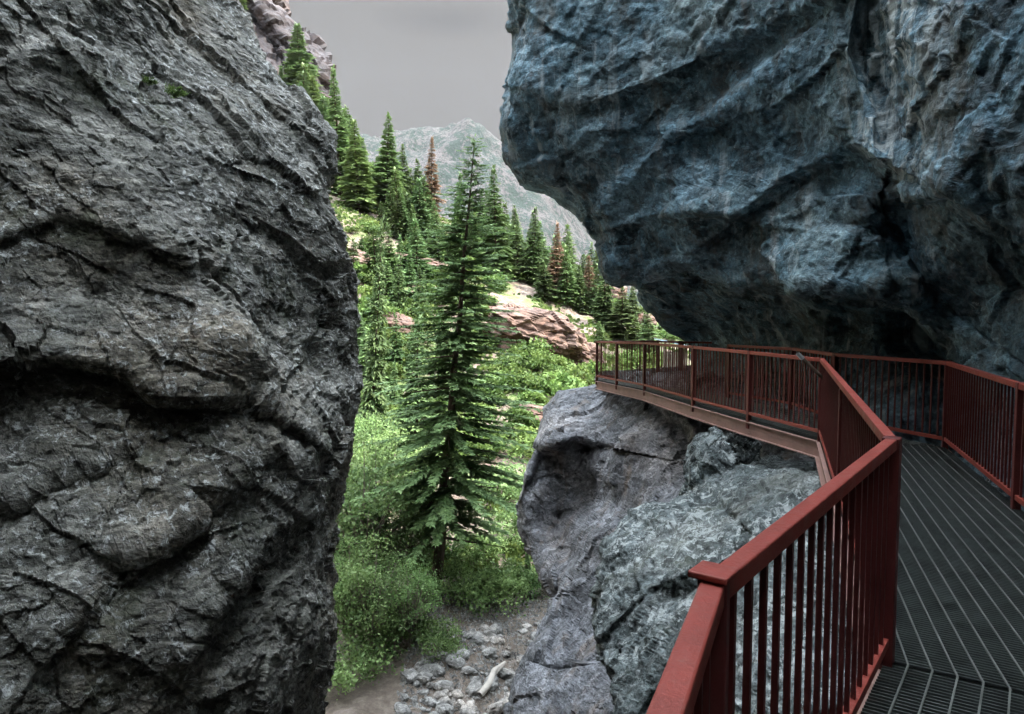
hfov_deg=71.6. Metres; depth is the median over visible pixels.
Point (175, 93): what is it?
shrub
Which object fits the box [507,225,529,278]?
pine tree
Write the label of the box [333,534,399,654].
leafy tree
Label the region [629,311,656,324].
rock outcrop
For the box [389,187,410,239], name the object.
pine tree
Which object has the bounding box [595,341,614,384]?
railing
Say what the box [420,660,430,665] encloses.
creek stone
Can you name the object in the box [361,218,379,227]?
shrub
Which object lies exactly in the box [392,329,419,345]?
shrub
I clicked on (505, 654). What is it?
creek stone
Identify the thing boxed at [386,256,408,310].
pine tree
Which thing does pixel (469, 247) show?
pine tree
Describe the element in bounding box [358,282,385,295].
shrub
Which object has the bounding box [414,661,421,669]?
creek stone
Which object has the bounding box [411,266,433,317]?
pine tree
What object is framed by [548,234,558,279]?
pine tree
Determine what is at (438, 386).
shrub
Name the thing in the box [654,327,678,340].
shrub
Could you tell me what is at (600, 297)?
pine tree
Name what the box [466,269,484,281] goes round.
shrub
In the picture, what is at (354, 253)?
pine tree
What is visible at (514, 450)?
shrub
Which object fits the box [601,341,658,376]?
railing
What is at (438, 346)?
pine tree
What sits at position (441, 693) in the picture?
creek stone
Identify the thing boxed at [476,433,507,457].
shrub
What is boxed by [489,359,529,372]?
shrub
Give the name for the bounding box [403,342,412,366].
pine tree
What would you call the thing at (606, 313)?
pine tree
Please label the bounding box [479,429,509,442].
shrub
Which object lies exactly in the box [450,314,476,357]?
pine tree
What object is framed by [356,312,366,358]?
pine tree
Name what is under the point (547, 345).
shrub
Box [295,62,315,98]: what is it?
pine tree
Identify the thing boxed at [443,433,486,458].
shrub
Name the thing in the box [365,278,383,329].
pine tree
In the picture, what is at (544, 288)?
pine tree
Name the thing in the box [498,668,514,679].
creek stone
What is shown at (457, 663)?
creek stone
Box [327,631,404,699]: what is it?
shrub
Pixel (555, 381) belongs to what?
shrub
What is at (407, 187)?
pine tree
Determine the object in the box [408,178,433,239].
pine tree
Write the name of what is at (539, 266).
pine tree
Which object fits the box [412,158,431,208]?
pine tree
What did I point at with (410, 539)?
bush
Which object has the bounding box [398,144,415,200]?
pine tree
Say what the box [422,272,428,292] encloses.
pine tree
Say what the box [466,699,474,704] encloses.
creek stone
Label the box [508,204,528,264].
pine tree
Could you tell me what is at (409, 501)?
leafy tree
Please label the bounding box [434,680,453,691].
creek stone
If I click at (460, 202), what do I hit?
pine tree
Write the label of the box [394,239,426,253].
shrub
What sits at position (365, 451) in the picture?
leafy tree
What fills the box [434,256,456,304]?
pine tree
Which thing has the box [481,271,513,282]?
shrub
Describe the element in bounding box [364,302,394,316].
shrub
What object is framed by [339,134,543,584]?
fir tree
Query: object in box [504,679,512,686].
creek stone
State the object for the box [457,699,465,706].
creek stone
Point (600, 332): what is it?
pine tree
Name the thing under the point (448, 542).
shrub
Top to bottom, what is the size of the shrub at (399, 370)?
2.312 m
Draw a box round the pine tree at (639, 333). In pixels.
[636,323,642,344]
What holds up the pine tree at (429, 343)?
on the hillside
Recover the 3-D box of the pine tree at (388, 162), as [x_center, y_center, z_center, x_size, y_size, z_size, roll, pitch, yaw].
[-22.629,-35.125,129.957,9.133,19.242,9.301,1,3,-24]
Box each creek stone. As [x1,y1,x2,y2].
[394,702,411,713]
[399,693,408,700]
[400,668,417,683]
[412,695,417,702]
[413,680,420,686]
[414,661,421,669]
[417,663,431,672]
[417,671,432,683]
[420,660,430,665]
[425,682,433,688]
[425,697,431,705]
[428,663,445,677]
[429,698,436,706]
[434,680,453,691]
[434,689,448,699]
[435,703,453,713]
[436,696,450,705]
[437,652,451,660]
[446,654,464,668]
[451,689,462,699]
[454,648,470,659]
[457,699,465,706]
[459,704,477,713]
[461,666,472,674]
[465,628,475,639]
[465,679,482,696]
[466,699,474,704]
[470,676,479,680]
[471,631,482,636]
[472,634,489,645]
[479,624,488,629]
[482,647,496,658]
[483,629,496,635]
[483,675,497,691]
[486,701,504,713]
[487,632,498,644]
[488,623,502,634]
[497,636,504,643]
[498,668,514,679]
[498,697,508,702]
[501,651,510,657]
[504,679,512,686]
[515,655,522,663]
[519,628,527,634]
[525,623,530,629]
[529,631,536,640]
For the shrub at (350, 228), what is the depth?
109.56 m
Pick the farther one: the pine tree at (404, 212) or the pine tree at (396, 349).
the pine tree at (404, 212)
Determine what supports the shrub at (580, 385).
on the hillside
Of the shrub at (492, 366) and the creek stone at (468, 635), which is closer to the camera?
the creek stone at (468, 635)
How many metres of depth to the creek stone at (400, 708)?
26.75 m
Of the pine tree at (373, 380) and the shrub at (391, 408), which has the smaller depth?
the pine tree at (373, 380)
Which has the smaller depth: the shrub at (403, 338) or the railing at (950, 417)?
the railing at (950, 417)
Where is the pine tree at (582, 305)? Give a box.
[570,264,590,313]
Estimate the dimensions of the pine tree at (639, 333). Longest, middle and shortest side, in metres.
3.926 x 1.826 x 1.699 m
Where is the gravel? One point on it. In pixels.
(470, 649)
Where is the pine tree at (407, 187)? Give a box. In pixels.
[402,173,412,202]
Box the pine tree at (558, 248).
[552,232,563,263]
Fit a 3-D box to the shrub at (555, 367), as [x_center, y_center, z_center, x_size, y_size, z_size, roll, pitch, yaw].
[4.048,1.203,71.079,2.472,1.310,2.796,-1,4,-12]
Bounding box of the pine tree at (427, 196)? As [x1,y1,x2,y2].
[418,175,440,226]
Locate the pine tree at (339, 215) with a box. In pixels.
[337,211,350,252]
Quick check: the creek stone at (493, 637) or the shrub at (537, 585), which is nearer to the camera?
the creek stone at (493, 637)
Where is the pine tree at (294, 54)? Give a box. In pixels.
[278,21,325,97]
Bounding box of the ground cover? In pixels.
[329,192,690,578]
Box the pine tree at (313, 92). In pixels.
[307,75,323,108]
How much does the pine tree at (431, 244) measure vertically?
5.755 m
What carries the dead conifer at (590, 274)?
on the hillside
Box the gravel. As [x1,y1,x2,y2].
[394,565,548,713]
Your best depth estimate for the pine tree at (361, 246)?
101.85 m
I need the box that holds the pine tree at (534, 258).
[519,207,548,284]
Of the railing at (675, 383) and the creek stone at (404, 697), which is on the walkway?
the railing at (675, 383)
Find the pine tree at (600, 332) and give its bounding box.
[594,322,606,345]
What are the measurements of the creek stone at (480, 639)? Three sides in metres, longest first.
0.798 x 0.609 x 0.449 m
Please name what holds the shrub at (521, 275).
on the hillside
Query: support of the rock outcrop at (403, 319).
on the hillside
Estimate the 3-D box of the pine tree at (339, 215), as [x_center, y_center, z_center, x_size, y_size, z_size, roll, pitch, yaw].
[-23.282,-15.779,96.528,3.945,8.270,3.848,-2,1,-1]
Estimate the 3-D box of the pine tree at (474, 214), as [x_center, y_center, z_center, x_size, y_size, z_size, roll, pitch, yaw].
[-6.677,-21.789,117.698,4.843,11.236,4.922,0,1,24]
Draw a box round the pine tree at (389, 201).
[383,177,396,223]
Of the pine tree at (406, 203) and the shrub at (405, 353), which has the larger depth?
the pine tree at (406, 203)
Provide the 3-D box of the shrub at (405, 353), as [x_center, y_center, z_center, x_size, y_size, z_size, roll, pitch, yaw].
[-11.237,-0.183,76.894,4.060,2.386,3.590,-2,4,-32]
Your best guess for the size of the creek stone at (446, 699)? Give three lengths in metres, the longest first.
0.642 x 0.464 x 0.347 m
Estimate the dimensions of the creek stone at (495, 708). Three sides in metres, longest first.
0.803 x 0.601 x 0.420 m
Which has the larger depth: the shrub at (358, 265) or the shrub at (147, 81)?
the shrub at (358, 265)
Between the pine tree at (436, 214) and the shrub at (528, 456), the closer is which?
the shrub at (528, 456)
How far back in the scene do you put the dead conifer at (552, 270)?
109.00 m
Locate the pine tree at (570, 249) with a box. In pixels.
[566,230,577,285]
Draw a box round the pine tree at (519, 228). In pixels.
[510,208,527,254]
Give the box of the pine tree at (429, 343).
[414,313,436,367]
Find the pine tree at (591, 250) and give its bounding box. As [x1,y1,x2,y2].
[587,242,595,277]
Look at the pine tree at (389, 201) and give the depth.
120.28 m
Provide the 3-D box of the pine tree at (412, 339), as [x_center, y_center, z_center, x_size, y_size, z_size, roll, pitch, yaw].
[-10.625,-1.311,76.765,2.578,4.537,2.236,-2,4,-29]
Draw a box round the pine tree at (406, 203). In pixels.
[403,192,411,219]
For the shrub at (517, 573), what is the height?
2.466 m
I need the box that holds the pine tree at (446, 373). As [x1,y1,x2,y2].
[432,340,450,386]
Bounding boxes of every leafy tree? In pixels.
[333,522,431,656]
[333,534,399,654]
[334,478,402,570]
[335,415,464,568]
[347,420,427,510]
[348,395,405,520]
[365,553,448,648]
[391,484,462,541]
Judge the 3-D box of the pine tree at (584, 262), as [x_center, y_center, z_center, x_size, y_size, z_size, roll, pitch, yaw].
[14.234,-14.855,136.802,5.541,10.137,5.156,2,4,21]
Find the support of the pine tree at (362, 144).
on the hillside
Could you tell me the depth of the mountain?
1383.48 m
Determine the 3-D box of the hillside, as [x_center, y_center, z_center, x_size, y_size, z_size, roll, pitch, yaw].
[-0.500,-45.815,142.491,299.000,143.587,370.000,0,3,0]
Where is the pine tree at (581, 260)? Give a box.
[576,254,585,285]
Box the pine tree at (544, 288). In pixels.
[532,260,559,299]
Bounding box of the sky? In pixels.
[288,0,595,242]
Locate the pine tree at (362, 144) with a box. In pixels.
[358,135,370,167]
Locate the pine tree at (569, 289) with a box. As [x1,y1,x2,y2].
[553,249,579,305]
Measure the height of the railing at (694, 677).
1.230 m
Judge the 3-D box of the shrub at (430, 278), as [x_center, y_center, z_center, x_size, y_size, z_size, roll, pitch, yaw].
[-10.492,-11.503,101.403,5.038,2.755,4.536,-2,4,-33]
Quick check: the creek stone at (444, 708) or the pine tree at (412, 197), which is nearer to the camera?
the creek stone at (444, 708)
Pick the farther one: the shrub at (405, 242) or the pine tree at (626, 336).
the shrub at (405, 242)
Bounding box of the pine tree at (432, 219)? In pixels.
[426,199,447,254]
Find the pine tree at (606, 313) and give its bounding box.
[597,302,610,331]
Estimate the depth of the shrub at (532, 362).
70.17 m
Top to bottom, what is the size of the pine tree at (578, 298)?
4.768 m
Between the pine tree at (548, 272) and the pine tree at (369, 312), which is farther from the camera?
the pine tree at (548, 272)
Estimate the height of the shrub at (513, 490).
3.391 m
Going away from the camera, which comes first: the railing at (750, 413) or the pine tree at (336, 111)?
the railing at (750, 413)
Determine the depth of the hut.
59.50 m
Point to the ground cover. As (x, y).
(517, 551)
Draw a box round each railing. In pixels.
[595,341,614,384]
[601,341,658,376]
[615,341,642,388]
[643,342,691,398]
[646,560,739,713]
[658,341,683,371]
[683,341,711,370]
[691,346,746,413]
[720,436,901,713]
[726,344,790,403]
[746,351,818,431]
[790,347,832,413]
[817,358,894,593]
[831,353,944,439]
[941,361,1018,496]
[1010,382,1023,509]
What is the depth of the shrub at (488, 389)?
65.68 m
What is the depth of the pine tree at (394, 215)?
114.51 m
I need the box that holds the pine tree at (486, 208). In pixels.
[476,191,489,238]
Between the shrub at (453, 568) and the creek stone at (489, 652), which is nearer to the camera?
the creek stone at (489, 652)
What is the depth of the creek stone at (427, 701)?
27.47 m
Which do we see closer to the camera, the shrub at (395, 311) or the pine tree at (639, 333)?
the shrub at (395, 311)
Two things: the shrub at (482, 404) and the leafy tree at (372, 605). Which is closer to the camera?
the leafy tree at (372, 605)
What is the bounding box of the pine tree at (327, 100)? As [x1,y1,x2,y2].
[322,97,334,124]
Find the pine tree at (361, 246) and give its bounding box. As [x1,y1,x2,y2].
[357,235,364,250]
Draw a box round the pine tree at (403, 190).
[399,188,409,229]
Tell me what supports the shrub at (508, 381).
on the hillside
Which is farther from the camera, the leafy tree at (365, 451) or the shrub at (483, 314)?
the shrub at (483, 314)
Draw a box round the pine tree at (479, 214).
[473,193,494,240]
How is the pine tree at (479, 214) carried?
on the hillside
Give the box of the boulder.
[678,426,761,495]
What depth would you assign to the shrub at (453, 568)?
33.98 m
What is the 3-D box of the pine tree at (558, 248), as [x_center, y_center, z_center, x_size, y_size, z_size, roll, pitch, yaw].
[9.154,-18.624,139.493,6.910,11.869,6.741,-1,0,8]
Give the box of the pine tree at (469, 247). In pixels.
[462,212,480,261]
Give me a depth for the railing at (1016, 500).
5.98 m
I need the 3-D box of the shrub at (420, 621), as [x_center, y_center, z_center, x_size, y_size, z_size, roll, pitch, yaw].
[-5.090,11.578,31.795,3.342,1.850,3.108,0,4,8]
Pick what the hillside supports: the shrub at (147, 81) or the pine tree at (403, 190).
the pine tree at (403, 190)
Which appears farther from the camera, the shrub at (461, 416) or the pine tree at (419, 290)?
the pine tree at (419, 290)
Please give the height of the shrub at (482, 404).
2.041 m
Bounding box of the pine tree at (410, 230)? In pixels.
[404,213,416,240]
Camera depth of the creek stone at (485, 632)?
31.35 m
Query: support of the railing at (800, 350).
on the walkway
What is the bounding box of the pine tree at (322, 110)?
[318,95,331,122]
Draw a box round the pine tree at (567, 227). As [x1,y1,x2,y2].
[560,224,581,269]
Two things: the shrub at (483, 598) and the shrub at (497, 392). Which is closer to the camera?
the shrub at (483, 598)
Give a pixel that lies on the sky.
(433, 63)
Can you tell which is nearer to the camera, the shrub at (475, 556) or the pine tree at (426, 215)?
the shrub at (475, 556)
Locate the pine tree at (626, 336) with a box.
[623,328,628,348]
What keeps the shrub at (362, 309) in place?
on the hillside
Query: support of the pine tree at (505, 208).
on the hillside
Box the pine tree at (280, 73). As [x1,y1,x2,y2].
[278,67,284,77]
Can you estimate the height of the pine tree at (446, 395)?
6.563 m
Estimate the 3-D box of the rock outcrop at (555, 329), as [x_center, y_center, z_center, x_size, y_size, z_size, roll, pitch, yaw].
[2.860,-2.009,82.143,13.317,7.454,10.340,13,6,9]
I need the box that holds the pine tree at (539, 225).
[531,221,552,263]
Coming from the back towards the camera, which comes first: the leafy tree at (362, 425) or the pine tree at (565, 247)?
the pine tree at (565, 247)
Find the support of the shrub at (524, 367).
on the hillside
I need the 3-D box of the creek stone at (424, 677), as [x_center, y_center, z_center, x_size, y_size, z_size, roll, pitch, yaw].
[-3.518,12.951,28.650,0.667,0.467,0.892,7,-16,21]
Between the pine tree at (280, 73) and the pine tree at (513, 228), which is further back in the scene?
the pine tree at (280, 73)
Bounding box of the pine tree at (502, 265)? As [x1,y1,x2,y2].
[477,165,518,277]
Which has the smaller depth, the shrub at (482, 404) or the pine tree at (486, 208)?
the shrub at (482, 404)
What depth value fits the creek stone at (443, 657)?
29.52 m
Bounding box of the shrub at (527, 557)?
[523,553,533,588]
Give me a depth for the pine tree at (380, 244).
100.67 m
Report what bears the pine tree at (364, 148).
on the hillside
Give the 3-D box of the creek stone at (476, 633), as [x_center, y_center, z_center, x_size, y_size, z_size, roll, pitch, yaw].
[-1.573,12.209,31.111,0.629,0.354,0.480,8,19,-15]
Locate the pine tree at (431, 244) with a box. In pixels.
[424,222,439,255]
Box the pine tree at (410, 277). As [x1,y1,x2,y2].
[402,248,418,302]
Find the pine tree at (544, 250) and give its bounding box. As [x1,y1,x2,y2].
[540,239,548,269]
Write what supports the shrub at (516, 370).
on the hillside
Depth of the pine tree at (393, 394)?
66.32 m
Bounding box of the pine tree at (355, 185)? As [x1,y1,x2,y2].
[336,119,378,211]
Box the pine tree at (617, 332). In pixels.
[606,286,640,346]
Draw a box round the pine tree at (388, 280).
[378,261,397,302]
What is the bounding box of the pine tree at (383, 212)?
[376,202,389,228]
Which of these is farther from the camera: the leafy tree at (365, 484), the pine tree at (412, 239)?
the pine tree at (412, 239)
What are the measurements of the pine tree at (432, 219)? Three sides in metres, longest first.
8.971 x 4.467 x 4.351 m
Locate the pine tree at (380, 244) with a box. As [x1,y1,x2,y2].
[371,227,386,260]
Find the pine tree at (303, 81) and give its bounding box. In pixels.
[300,71,309,94]
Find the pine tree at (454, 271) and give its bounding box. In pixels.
[449,249,464,286]
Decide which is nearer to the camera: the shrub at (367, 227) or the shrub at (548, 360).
the shrub at (548, 360)
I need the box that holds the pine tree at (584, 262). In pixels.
[581,254,594,291]
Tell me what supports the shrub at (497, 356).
on the hillside
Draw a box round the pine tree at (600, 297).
[587,276,620,331]
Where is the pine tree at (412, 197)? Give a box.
[406,185,428,236]
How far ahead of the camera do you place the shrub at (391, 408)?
64.14 m
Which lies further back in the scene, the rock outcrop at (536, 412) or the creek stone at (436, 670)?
the rock outcrop at (536, 412)
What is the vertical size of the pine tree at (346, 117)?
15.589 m
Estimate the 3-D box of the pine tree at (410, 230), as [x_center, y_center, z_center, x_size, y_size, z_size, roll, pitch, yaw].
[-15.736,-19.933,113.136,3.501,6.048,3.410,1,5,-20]
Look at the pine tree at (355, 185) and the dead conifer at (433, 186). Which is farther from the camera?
the dead conifer at (433, 186)
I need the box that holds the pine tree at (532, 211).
[524,210,536,254]
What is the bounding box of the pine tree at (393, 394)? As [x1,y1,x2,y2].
[386,362,402,401]
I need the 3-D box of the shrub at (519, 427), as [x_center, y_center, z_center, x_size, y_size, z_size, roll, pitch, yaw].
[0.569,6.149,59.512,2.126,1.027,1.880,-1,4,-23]
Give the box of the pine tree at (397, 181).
[385,166,409,219]
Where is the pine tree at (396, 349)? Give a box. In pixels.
[383,313,408,374]
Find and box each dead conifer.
[423,135,448,217]
[543,222,568,296]
[580,255,598,308]
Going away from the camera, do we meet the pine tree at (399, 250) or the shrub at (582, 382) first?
the shrub at (582, 382)
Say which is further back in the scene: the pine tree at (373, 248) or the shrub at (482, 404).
the pine tree at (373, 248)
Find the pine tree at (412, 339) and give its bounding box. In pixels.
[407,327,418,354]
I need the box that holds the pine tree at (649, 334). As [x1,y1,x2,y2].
[636,312,662,355]
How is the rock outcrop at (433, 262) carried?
on the hillside
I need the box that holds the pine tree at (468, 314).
[453,299,475,331]
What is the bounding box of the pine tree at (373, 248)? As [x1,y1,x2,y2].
[362,225,382,283]
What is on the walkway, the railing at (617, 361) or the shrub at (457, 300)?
the railing at (617, 361)
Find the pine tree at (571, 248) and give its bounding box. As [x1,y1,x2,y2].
[565,233,575,270]
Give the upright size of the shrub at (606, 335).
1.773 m
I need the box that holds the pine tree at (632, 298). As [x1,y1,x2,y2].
[627,286,643,313]
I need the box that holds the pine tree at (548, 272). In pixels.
[548,255,554,293]
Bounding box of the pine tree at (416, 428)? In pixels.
[381,313,451,503]
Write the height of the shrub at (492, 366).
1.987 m
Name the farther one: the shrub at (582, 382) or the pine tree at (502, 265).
the pine tree at (502, 265)
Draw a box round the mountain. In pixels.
[355,118,641,306]
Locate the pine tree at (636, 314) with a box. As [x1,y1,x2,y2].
[630,312,638,340]
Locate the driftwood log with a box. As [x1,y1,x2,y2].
[478,661,506,697]
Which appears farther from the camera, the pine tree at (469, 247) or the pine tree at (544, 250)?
the pine tree at (544, 250)
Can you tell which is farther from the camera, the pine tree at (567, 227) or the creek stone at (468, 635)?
the pine tree at (567, 227)
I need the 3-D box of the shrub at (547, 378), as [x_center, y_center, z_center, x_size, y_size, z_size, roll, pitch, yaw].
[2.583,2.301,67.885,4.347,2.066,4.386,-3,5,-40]
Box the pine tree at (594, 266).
[586,251,605,301]
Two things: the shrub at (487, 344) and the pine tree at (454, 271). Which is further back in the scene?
the pine tree at (454, 271)
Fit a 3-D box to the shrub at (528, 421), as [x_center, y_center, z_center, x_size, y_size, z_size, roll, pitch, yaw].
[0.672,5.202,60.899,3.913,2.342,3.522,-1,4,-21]
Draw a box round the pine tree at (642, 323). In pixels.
[640,312,653,337]
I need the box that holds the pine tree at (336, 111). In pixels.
[325,64,356,194]
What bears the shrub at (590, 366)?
on the hillside
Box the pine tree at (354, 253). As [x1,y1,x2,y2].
[348,238,364,280]
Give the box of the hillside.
[325,189,690,713]
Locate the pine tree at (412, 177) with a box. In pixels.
[408,167,415,195]
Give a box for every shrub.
[142,75,159,85]
[164,83,190,98]
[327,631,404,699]
[334,588,430,680]
[343,223,361,232]
[350,237,376,251]
[353,260,377,278]
[357,219,384,232]
[357,270,374,283]
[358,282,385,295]
[358,292,390,315]
[358,295,366,303]
[358,302,386,325]
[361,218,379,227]
[361,600,434,641]
[362,320,393,339]
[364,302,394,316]
[380,361,405,381]
[382,341,406,360]
[383,404,420,432]
[384,305,400,314]
[384,512,469,569]
[387,401,398,419]
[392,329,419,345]
[393,345,428,365]
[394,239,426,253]
[395,296,414,307]
[399,303,416,315]
[399,311,429,322]
[402,302,436,326]
[406,610,474,662]
[413,553,493,606]
[416,282,438,294]
[418,379,443,392]
[426,290,448,304]
[427,269,449,282]
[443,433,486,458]
[444,407,483,430]
[446,291,473,307]
[446,528,512,564]
[446,561,536,617]
[454,413,504,436]
[457,304,490,315]
[458,255,485,270]
[460,263,481,270]
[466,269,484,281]
[467,382,500,403]
[467,552,537,602]
[469,374,499,390]
[470,392,501,408]
[470,454,525,503]
[472,330,499,350]
[473,378,505,402]
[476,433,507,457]
[478,290,500,305]
[478,502,525,556]
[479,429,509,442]
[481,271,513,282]
[484,352,527,369]
[484,364,509,375]
[486,278,510,292]
[486,367,528,389]
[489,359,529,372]
[494,351,514,359]
[498,360,531,370]
[498,367,535,383]
[498,404,542,430]
[499,441,530,457]
[506,336,551,356]
[509,347,545,371]
[510,426,537,443]
[511,425,528,437]
[512,371,547,392]
[514,272,531,281]
[514,389,547,404]
[516,438,534,457]
[519,338,558,355]
[522,371,566,388]
[522,564,549,599]
[523,448,532,463]
[523,553,533,588]
[530,347,557,371]
[532,370,584,394]
[540,368,570,376]
[542,364,563,371]
[546,381,590,396]
[551,354,567,369]
[555,375,587,390]
[563,368,582,379]
[565,357,573,366]
[566,364,593,385]
[578,358,611,373]
[592,330,611,340]
[613,298,630,306]
[614,350,641,367]
[636,349,662,367]
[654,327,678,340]
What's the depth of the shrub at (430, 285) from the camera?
95.78 m
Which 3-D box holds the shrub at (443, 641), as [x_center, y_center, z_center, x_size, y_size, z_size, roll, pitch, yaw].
[-3.217,11.878,30.087,2.849,1.696,3.063,-1,4,-16]
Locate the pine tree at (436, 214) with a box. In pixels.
[426,211,446,258]
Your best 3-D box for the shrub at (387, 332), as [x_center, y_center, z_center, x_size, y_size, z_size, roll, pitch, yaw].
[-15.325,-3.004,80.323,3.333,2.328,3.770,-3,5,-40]
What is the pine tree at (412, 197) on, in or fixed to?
on the hillside
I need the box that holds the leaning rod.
[796,352,822,379]
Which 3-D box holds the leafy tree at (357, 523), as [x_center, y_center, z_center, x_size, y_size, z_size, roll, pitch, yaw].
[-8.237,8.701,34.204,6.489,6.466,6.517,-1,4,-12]
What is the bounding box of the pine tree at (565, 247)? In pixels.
[557,243,573,298]
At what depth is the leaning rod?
8.98 m
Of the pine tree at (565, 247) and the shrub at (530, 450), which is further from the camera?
the pine tree at (565, 247)
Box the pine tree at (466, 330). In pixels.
[449,301,477,357]
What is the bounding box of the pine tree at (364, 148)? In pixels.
[359,136,371,173]
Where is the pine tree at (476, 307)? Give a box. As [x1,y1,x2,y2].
[469,278,484,331]
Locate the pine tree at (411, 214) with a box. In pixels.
[404,203,422,241]
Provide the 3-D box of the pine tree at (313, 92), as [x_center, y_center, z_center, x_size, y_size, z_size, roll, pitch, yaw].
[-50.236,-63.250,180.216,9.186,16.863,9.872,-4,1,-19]
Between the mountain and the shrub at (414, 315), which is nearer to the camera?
the shrub at (414, 315)
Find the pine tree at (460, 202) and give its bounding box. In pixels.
[445,172,470,254]
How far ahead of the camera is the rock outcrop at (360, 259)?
96.95 m
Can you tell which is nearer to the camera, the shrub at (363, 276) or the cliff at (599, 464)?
the cliff at (599, 464)
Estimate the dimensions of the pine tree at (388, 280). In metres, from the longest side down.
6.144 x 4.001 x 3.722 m
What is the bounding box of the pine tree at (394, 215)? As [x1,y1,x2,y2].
[386,190,406,237]
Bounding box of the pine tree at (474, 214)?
[464,196,483,246]
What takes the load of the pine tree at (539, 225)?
on the hillside
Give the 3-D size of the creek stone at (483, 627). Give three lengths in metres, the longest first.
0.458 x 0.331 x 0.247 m
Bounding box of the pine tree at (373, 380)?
[354,214,392,464]
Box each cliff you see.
[0,0,363,713]
[243,0,338,122]
[499,0,1023,510]
[503,365,817,713]
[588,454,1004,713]
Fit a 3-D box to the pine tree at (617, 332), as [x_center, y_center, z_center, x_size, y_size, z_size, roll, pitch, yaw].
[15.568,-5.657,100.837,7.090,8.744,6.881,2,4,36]
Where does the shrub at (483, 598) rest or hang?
on the hillside
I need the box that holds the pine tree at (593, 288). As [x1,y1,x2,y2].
[585,264,606,316]
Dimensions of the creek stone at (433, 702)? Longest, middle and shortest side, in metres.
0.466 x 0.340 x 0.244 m
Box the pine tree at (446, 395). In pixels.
[442,354,464,400]
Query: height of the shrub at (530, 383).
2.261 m
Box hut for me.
[654,338,687,366]
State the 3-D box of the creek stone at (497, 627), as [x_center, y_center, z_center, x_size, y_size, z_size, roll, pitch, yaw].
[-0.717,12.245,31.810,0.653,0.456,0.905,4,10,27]
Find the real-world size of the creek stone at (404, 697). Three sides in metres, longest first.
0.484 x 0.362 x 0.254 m
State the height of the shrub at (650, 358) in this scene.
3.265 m
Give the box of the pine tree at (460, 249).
[446,216,467,262]
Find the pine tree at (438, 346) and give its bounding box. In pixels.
[430,309,448,350]
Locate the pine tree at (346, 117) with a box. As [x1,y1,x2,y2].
[338,108,355,144]
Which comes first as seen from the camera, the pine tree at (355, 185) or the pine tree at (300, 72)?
the pine tree at (355, 185)
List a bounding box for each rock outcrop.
[347,247,370,264]
[382,311,416,334]
[388,252,443,269]
[479,302,506,321]
[482,302,591,364]
[519,404,542,421]
[583,342,603,362]
[603,284,627,302]
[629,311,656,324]
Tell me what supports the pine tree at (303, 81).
on the hillside
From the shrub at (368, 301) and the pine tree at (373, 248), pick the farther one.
the pine tree at (373, 248)
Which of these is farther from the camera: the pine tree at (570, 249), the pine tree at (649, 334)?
the pine tree at (570, 249)
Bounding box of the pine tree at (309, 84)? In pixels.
[306,73,315,101]
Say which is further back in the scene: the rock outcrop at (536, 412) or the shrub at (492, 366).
the shrub at (492, 366)
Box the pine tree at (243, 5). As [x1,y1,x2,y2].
[239,0,255,32]
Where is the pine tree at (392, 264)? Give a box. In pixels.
[377,222,403,294]
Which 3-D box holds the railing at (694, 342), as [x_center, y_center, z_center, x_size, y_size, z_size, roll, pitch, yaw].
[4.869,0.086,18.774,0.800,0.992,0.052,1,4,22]
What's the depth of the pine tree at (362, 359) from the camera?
71.46 m
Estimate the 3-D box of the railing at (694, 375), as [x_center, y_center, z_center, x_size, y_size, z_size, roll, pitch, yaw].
[3.506,0.456,12.056,0.064,1.223,2.058,-1,4,-10]
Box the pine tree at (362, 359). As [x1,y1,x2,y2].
[358,325,387,382]
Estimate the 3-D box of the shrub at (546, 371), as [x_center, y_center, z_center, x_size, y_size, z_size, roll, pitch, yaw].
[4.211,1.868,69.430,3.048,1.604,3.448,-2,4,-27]
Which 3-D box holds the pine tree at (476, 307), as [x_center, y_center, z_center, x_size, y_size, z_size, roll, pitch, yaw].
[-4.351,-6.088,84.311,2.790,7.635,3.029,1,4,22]
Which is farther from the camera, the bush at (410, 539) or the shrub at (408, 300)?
the shrub at (408, 300)
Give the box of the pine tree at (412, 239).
[402,218,433,280]
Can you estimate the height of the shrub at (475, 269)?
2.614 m
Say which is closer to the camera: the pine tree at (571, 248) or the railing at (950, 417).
the railing at (950, 417)
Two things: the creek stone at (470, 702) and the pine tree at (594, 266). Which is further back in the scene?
the pine tree at (594, 266)
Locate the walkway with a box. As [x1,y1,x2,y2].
[595,379,1023,713]
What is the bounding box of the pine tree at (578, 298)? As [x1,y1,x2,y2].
[570,281,583,309]
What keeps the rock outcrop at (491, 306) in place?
on the hillside
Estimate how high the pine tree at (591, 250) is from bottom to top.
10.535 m
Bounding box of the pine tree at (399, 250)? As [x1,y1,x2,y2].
[395,234,406,277]
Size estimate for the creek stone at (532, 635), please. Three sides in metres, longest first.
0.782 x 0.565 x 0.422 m
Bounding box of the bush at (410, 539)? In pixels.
[357,506,439,589]
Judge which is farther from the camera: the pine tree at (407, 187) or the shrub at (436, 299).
the pine tree at (407, 187)
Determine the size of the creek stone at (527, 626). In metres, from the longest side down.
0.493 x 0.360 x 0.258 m
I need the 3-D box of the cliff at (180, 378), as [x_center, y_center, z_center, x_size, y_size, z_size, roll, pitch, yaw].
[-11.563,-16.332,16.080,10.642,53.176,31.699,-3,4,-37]
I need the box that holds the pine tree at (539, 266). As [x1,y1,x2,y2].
[531,261,542,288]
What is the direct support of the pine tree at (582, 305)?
on the hillside
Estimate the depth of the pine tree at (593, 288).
108.70 m
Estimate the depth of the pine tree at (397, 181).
124.35 m
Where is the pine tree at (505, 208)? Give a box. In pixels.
[500,202,511,242]
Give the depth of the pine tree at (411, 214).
113.81 m
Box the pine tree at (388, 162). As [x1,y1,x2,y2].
[369,111,409,209]

